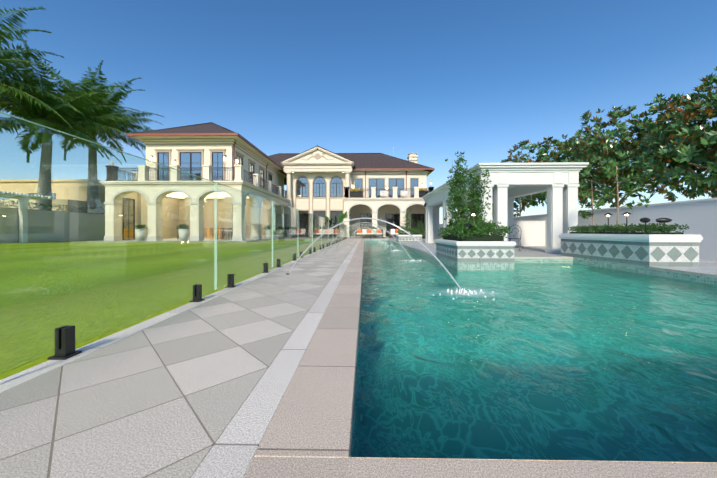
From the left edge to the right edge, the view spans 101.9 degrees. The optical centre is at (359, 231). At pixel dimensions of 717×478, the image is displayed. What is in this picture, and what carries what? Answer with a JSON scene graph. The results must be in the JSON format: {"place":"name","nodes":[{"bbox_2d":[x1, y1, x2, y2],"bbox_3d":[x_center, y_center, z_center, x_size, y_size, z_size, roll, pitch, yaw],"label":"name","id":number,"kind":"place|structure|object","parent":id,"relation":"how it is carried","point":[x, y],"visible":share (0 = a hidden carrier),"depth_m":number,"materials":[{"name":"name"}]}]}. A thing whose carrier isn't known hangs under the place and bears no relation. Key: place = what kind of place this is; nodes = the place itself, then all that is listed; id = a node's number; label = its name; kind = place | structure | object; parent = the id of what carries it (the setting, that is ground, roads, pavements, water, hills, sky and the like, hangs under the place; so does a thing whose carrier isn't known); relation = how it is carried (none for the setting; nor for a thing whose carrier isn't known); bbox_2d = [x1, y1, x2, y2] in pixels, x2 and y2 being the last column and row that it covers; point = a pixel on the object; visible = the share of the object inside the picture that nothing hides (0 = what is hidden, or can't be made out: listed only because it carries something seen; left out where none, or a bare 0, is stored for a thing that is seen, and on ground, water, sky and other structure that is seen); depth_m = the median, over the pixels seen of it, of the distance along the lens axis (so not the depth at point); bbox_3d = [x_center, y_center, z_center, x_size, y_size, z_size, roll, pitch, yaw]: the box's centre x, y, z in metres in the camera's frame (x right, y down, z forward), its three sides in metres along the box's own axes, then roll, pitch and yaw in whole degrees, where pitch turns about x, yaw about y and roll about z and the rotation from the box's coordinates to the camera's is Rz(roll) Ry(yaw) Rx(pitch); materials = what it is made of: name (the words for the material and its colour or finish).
{"place":"outdoors","nodes":[
{"label":"outdoors","id":0,"kind":"place"},
{"bbox_2d":[0,179,104,213],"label":"neighbour house","id":1,"kind":"structure","parent":0,"point":[73,184],"depth_m":27.49,"materials":[{"name":"beige paint"}]},
{"bbox_2d":[0,231,338,379],"bbox_3d":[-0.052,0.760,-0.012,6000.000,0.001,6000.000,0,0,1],"label":"lawn","id":2,"kind":"structure","parent":0,"point":[104,305],"depth_m":4.22,"materials":[{"name":"green plant"}]},
{"bbox_2d":[0,191,52,242],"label":"pergola","id":3,"kind":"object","parent":2,"relation":"on","point":[24,233],"depth_m":19.01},
{"bbox_2d":[0,6,87,134],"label":"palm","id":4,"kind":"object","parent":2,"relation":"on","point":[7,55],"visible":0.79,"depth_m":18.14,"materials":[{"name":"green plant"}]},
{"bbox_2d":[0,40,149,209],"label":"palm","id":5,"kind":"object","parent":2,"relation":"on","point":[43,117],"visible":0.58,"depth_m":21.77,"materials":[{"name":"green plant"}]},
{"bbox_2d":[11,49,164,212],"bbox_3d":[-24.320,-6.917,26.509,11.788,15.395,11.259,0,0,1],"label":"palm","id":6,"kind":"object","parent":2,"relation":"on","point":[114,100],"visible":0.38,"depth_m":26.22,"materials":[{"name":"green plant"}]},
{"bbox_2d":[126,122,434,184],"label":"house roof","id":7,"kind":"structure","parent":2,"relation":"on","point":[373,162],"depth_m":29.93,"materials":[{"name":"brown tile"}]},
{"bbox_2d":[135,223,146,240],"bbox_3d":[-14.992,0.068,20.020,0.788,1.205,0.941,0,0,-24],"label":"pot plant","id":8,"kind":"object","parent":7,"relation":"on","point":[138,237],"depth_m":19.83,"materials":[{"name":"white plant"}]},
{"bbox_2d":[176,224,188,240],"bbox_3d":[-12.140,0.065,19.971,0.806,1.211,0.910,0,0,1],"label":"pot plant","id":9,"kind":"object","parent":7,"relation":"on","point":[185,230],"depth_m":19.76,"materials":[{"name":"white plant"}]},
{"bbox_2d":[100,139,289,240],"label":"house wing","id":10,"kind":"structure","parent":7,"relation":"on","point":[234,163],"depth_m":21.98,"materials":[{"name":"beige paint"}]},
{"bbox_2d":[118,192,284,240],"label":"house wing glazing","id":11,"kind":"structure","parent":10,"relation":"in","point":[130,215],"depth_m":21.85,"materials":[{"name":"clear glass"}]},
{"bbox_2d":[263,225,271,238],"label":"pot plant","id":12,"kind":"object","parent":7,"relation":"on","point":[269,231],"depth_m":23.69,"materials":[{"name":"white plant"}]},
{"bbox_2d":[275,226,283,237],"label":"pot plant","id":13,"kind":"object","parent":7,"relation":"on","point":[279,228],"depth_m":26.91,"materials":[{"name":"white plant"}]},
{"bbox_2d":[281,145,354,236],"bbox_3d":[-4.586,-4.420,36.148,8.220,10.181,8.260,0,0,1],"label":"house entrance section","id":14,"kind":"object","parent":2,"relation":"on","point":[319,178],"depth_m":33.22,"materials":[{"name":"beige paint"}]},
{"bbox_2d":[0,198,716,259],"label":"boundary walls","id":15,"kind":"structure","parent":2,"relation":"on","point":[698,216],"depth_m":14.12,"materials":[{"name":"white paint"}]},
{"bbox_2d":[0,199,104,213],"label":"hedge wall","id":16,"kind":"structure","parent":15,"relation":"on","point":[50,205],"depth_m":21.81,"materials":[{"name":"green plant"}]},
{"bbox_2d":[492,154,545,216],"bbox_3d":[11.494,-2.301,20.685,6.027,6.166,4.631,0,0,28],"label":"magnolia tree","id":17,"kind":"object","parent":2,"relation":"on","point":[520,201],"visible":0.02,"depth_m":20.17,"materials":[{"name":"green plant"}]},
{"bbox_2d":[507,133,618,207],"bbox_3d":[11.223,-2.363,16.453,5.168,6.290,4.884,0,0,1],"label":"magnolia tree","id":18,"kind":"object","parent":2,"relation":"on","point":[541,195],"visible":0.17,"depth_m":16.18,"materials":[{"name":"green plant"}]},
{"bbox_2d":[515,135,623,208],"bbox_3d":[13.462,-2.578,18.614,5.682,6.720,5.526,0,0,1],"label":"magnolia tree","id":19,"kind":"object","parent":2,"relation":"on","point":[588,205],"visible":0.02,"depth_m":17.99,"materials":[{"name":"green plant"}]},
{"bbox_2d":[547,105,679,207],"bbox_3d":[11.236,-2.244,13.055,5.393,6.053,5.368,0,0,1],"label":"magnolia tree","id":20,"kind":"object","parent":2,"relation":"on","point":[612,153],"visible":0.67,"depth_m":12.37,"materials":[{"name":"green plant"}]},
{"bbox_2d":[626,74,716,201],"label":"magnolia tree","id":21,"kind":"object","parent":2,"relation":"on","point":[687,141],"visible":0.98,"depth_m":9.34,"materials":[{"name":"green plant"}]},
{"bbox_2d":[630,66,716,197],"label":"magnolia tree","id":22,"kind":"object","parent":2,"relation":"on","point":[653,126],"visible":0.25,"depth_m":11.66,"materials":[{"name":"green plant"}]},
{"bbox_2d":[86,237,442,241],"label":"house terrace","id":23,"kind":"structure","parent":0,"point":[264,239],"depth_m":20.77,"materials":[{"name":"beige stone"}]},
{"bbox_2d":[177,198,245,239],"bbox_3d":[-11.629,-1.215,23.044,4.800,3.770,2.328,0,0,1],"label":"outdoor furniture","id":24,"kind":"object","parent":23,"relation":"on","point":[231,230],"depth_m":22.39,"materials":[{"name":"wood"},{"name":"white fabric"}]},
{"bbox_2d":[325,211,350,222],"bbox_3d":[-1.994,-0.929,31.661,2.580,3.221,2.962,0,0,21],"label":"bird of paradise plant","id":25,"kind":"object","parent":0,"point":[342,216],"visible":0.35,"depth_m":30.96,"materials":[{"name":"green plant"}]},
{"bbox_2d":[0,238,716,477],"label":"pool paving","id":26,"kind":"structure","parent":0,"point":[253,377],"depth_m":1.26,"materials":[{"name":"stone"}]},
{"bbox_2d":[0,111,386,372],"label":"glass fence","id":27,"kind":"object","parent":26,"relation":"on","point":[64,342],"visible":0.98,"depth_m":2.37,"materials":[{"name":"clear glass"}]},
{"bbox_2d":[286,216,463,292],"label":"water jets","id":28,"kind":"object","parent":26,"relation":"on","point":[423,245],"visible":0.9,"depth_m":4.65,"materials":[{"name":"liquid"}]},
{"bbox_2d":[396,234,421,241],"bbox_3d":[3.312,1.208,19.679,1.570,1.944,1.570,0,0,1],"label":"planter","id":29,"kind":"object","parent":26,"relation":"on","point":[404,238],"visible":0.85,"depth_m":18.93,"materials":[{"name":"stone"}]},
{"bbox_2d":[401,211,413,231],"bbox_3d":[3.266,-0.633,19.771,0.990,1.769,0.864,0,0,34],"label":"shrub","id":30,"kind":"object","parent":29,"relation":"on","point":[405,224],"visible":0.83,"depth_m":19.71,"materials":[{"name":"green plant"}]},
{"bbox_2d":[396,228,420,234],"bbox_3d":[3.306,0.009,19.674,1.535,0.523,1.521,0,0,1],"label":"hedge planter","id":31,"kind":"object","parent":29,"relation":"on","point":[402,232],"visible":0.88,"depth_m":19.26,"materials":[{"name":"green plant"}]},
{"bbox_2d":[435,239,515,268],"bbox_3d":[2.941,1.208,7.734,1.370,1.944,2.070,0,0,1],"label":"planter","id":32,"kind":"object","parent":26,"relation":"on","point":[456,254],"visible":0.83,"depth_m":6.73,"materials":[{"name":"tile"}]},
{"bbox_2d":[444,151,472,232],"bbox_3d":[2.692,-0.965,7.847,0.823,2.432,0.950,0,0,1],"label":"shrub","id":33,"kind":"object","parent":32,"relation":"on","point":[458,190],"visible":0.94,"depth_m":7.72,"materials":[{"name":"green plant"}]},
{"bbox_2d":[437,219,511,240],"bbox_3d":[2.939,-0.028,7.733,1.356,0.576,2.035,0,0,1],"label":"hedge","id":34,"kind":"object","parent":32,"relation":"on","point":[480,232],"visible":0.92,"depth_m":6.97,"materials":[{"name":"green plant"}]},
{"bbox_2d":[470,212,630,234],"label":"garden lamps","id":35,"kind":"object","parent":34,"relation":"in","point":[626,214],"visible":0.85,"depth_m":7.20,"materials":[{"name":"brown metal"}]},
{"bbox_2d":[464,218,671,234],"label":"bowls","id":36,"kind":"object","parent":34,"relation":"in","point":[644,220],"visible":0.88,"depth_m":6.42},
{"bbox_2d":[462,168,491,225],"bbox_3d":[3.280,-0.786,8.121,0.718,2.075,0.768,0,0,-12],"label":"shrub","id":37,"kind":"object","parent":32,"relation":"on","point":[475,199],"visible":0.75,"depth_m":8.05,"materials":[{"name":"green plant"}]},
{"bbox_2d":[422,162,588,253],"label":"pavilion","id":38,"kind":"structure","parent":26,"relation":"on","point":[558,182],"depth_m":9.49,"materials":[{"name":"paint"}]},
{"bbox_2d":[507,225,520,250],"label":"wrought iron chairs","id":39,"kind":"object","parent":26,"relation":"on","point":[515,238],"visible":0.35,"depth_m":10.64,"materials":[{"name":"black metal"}]},
{"bbox_2d":[349,239,716,462],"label":"pool shell","id":40,"kind":"object","parent":26,"relation":"in","point":[701,277],"visible":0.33,"depth_m":5.12},
{"bbox_2d":[352,241,716,461],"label":"pool water","id":41,"kind":"structure","parent":40,"relation":"in","point":[555,361],"depth_m":1.93,"materials":[{"name":"teal liquid"}]},
{"bbox_2d":[383,242,501,298],"bbox_3d":[1.804,0.849,14.656,1.437,0.084,21.860,0,0,1],"label":"water splash","id":42,"kind":"object","parent":41,"relation":"on","point":[475,293],"visible":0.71,"depth_m":4.11,"materials":[{"name":"liquid"}]},
{"bbox_2d":[578,179,611,224],"bbox_3d":[8.386,-0.570,10.525,1.149,2.601,0.969,0,0,-31],"label":"young tree","id":43,"kind":"object","parent":26,"relation":"on","point":[587,194],"visible":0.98,"depth_m":10.46,"materials":[{"name":"green plant"}]},
{"bbox_2d":[559,233,702,273],"bbox_3d":[6.484,1.123,7.319,1.070,2.114,2.770,0,0,1],"label":"planter","id":44,"kind":"object","parent":26,"relation":"on","point":[641,253],"visible":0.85,"depth_m":6.33,"materials":[{"name":"tile"}]},
{"bbox_2d":[595,161,650,225],"bbox_3d":[6.511,-0.899,7.268,1.134,1.941,0.888,0,0,1],"label":"tree","id":45,"kind":"object","parent":44,"relation":"on","point":[608,171],"visible":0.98,"depth_m":7.24,"materials":[{"name":"green plant"}]},
{"bbox_2d":[568,223,689,234],"bbox_3d":[6.487,-0.053,7.319,1.024,0.296,2.734,0,0,1],"label":"hedge","id":46,"kind":"object","parent":44,"relation":"on","point":[639,227],"visible":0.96,"depth_m":6.70,"materials":[{"name":"green plant"}]},
{"bbox_2d":[0,0,716,228],"label":"sky","id":47,"kind":"structure","parent":0,"point":[434,80],"materials":[{"name":"blue"}]},
{"bbox_2d":[317,229,405,237],"bbox_3d":[-0.114,0.230,29.827,9.845,0.880,2.651,0,0,14],"label":"outdoor sofa","id":48,"kind":"object","parent":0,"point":[393,232],"visible":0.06,"depth_m":29.21,"materials":[{"name":"white fabric"}]},
{"bbox_2d":[342,171,433,237],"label":"house wing","id":49,"kind":"structure","parent":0,"point":[395,207],"depth_m":33.77,"materials":[{"name":"beige paint"}]},
{"bbox_2d":[350,188,427,197],"bbox_3d":[3.102,-4.037,31.334,8.327,1.134,1.103,0,0,1],"label":"balcony furniture","id":50,"kind":"object","parent":49,"relation":"on","point":[359,194],"visible":0.52,"depth_m":30.95,"materials":[{"name":"white metal"}]},
{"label":"courtyard hedge","id":51,"kind":"object","parent":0,"visible":0},
{"bbox_2d":[417,220,424,236],"bbox_3d":[6.096,-0.181,28.420,1.512,1.827,1.474,0,0,1],"label":"courtyard shrub","id":52,"kind":"object","parent":51,"relation":"on","point":[421,232],"visible":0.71,"depth_m":28.48,"materials":[{"name":"green plant"}]}
]}

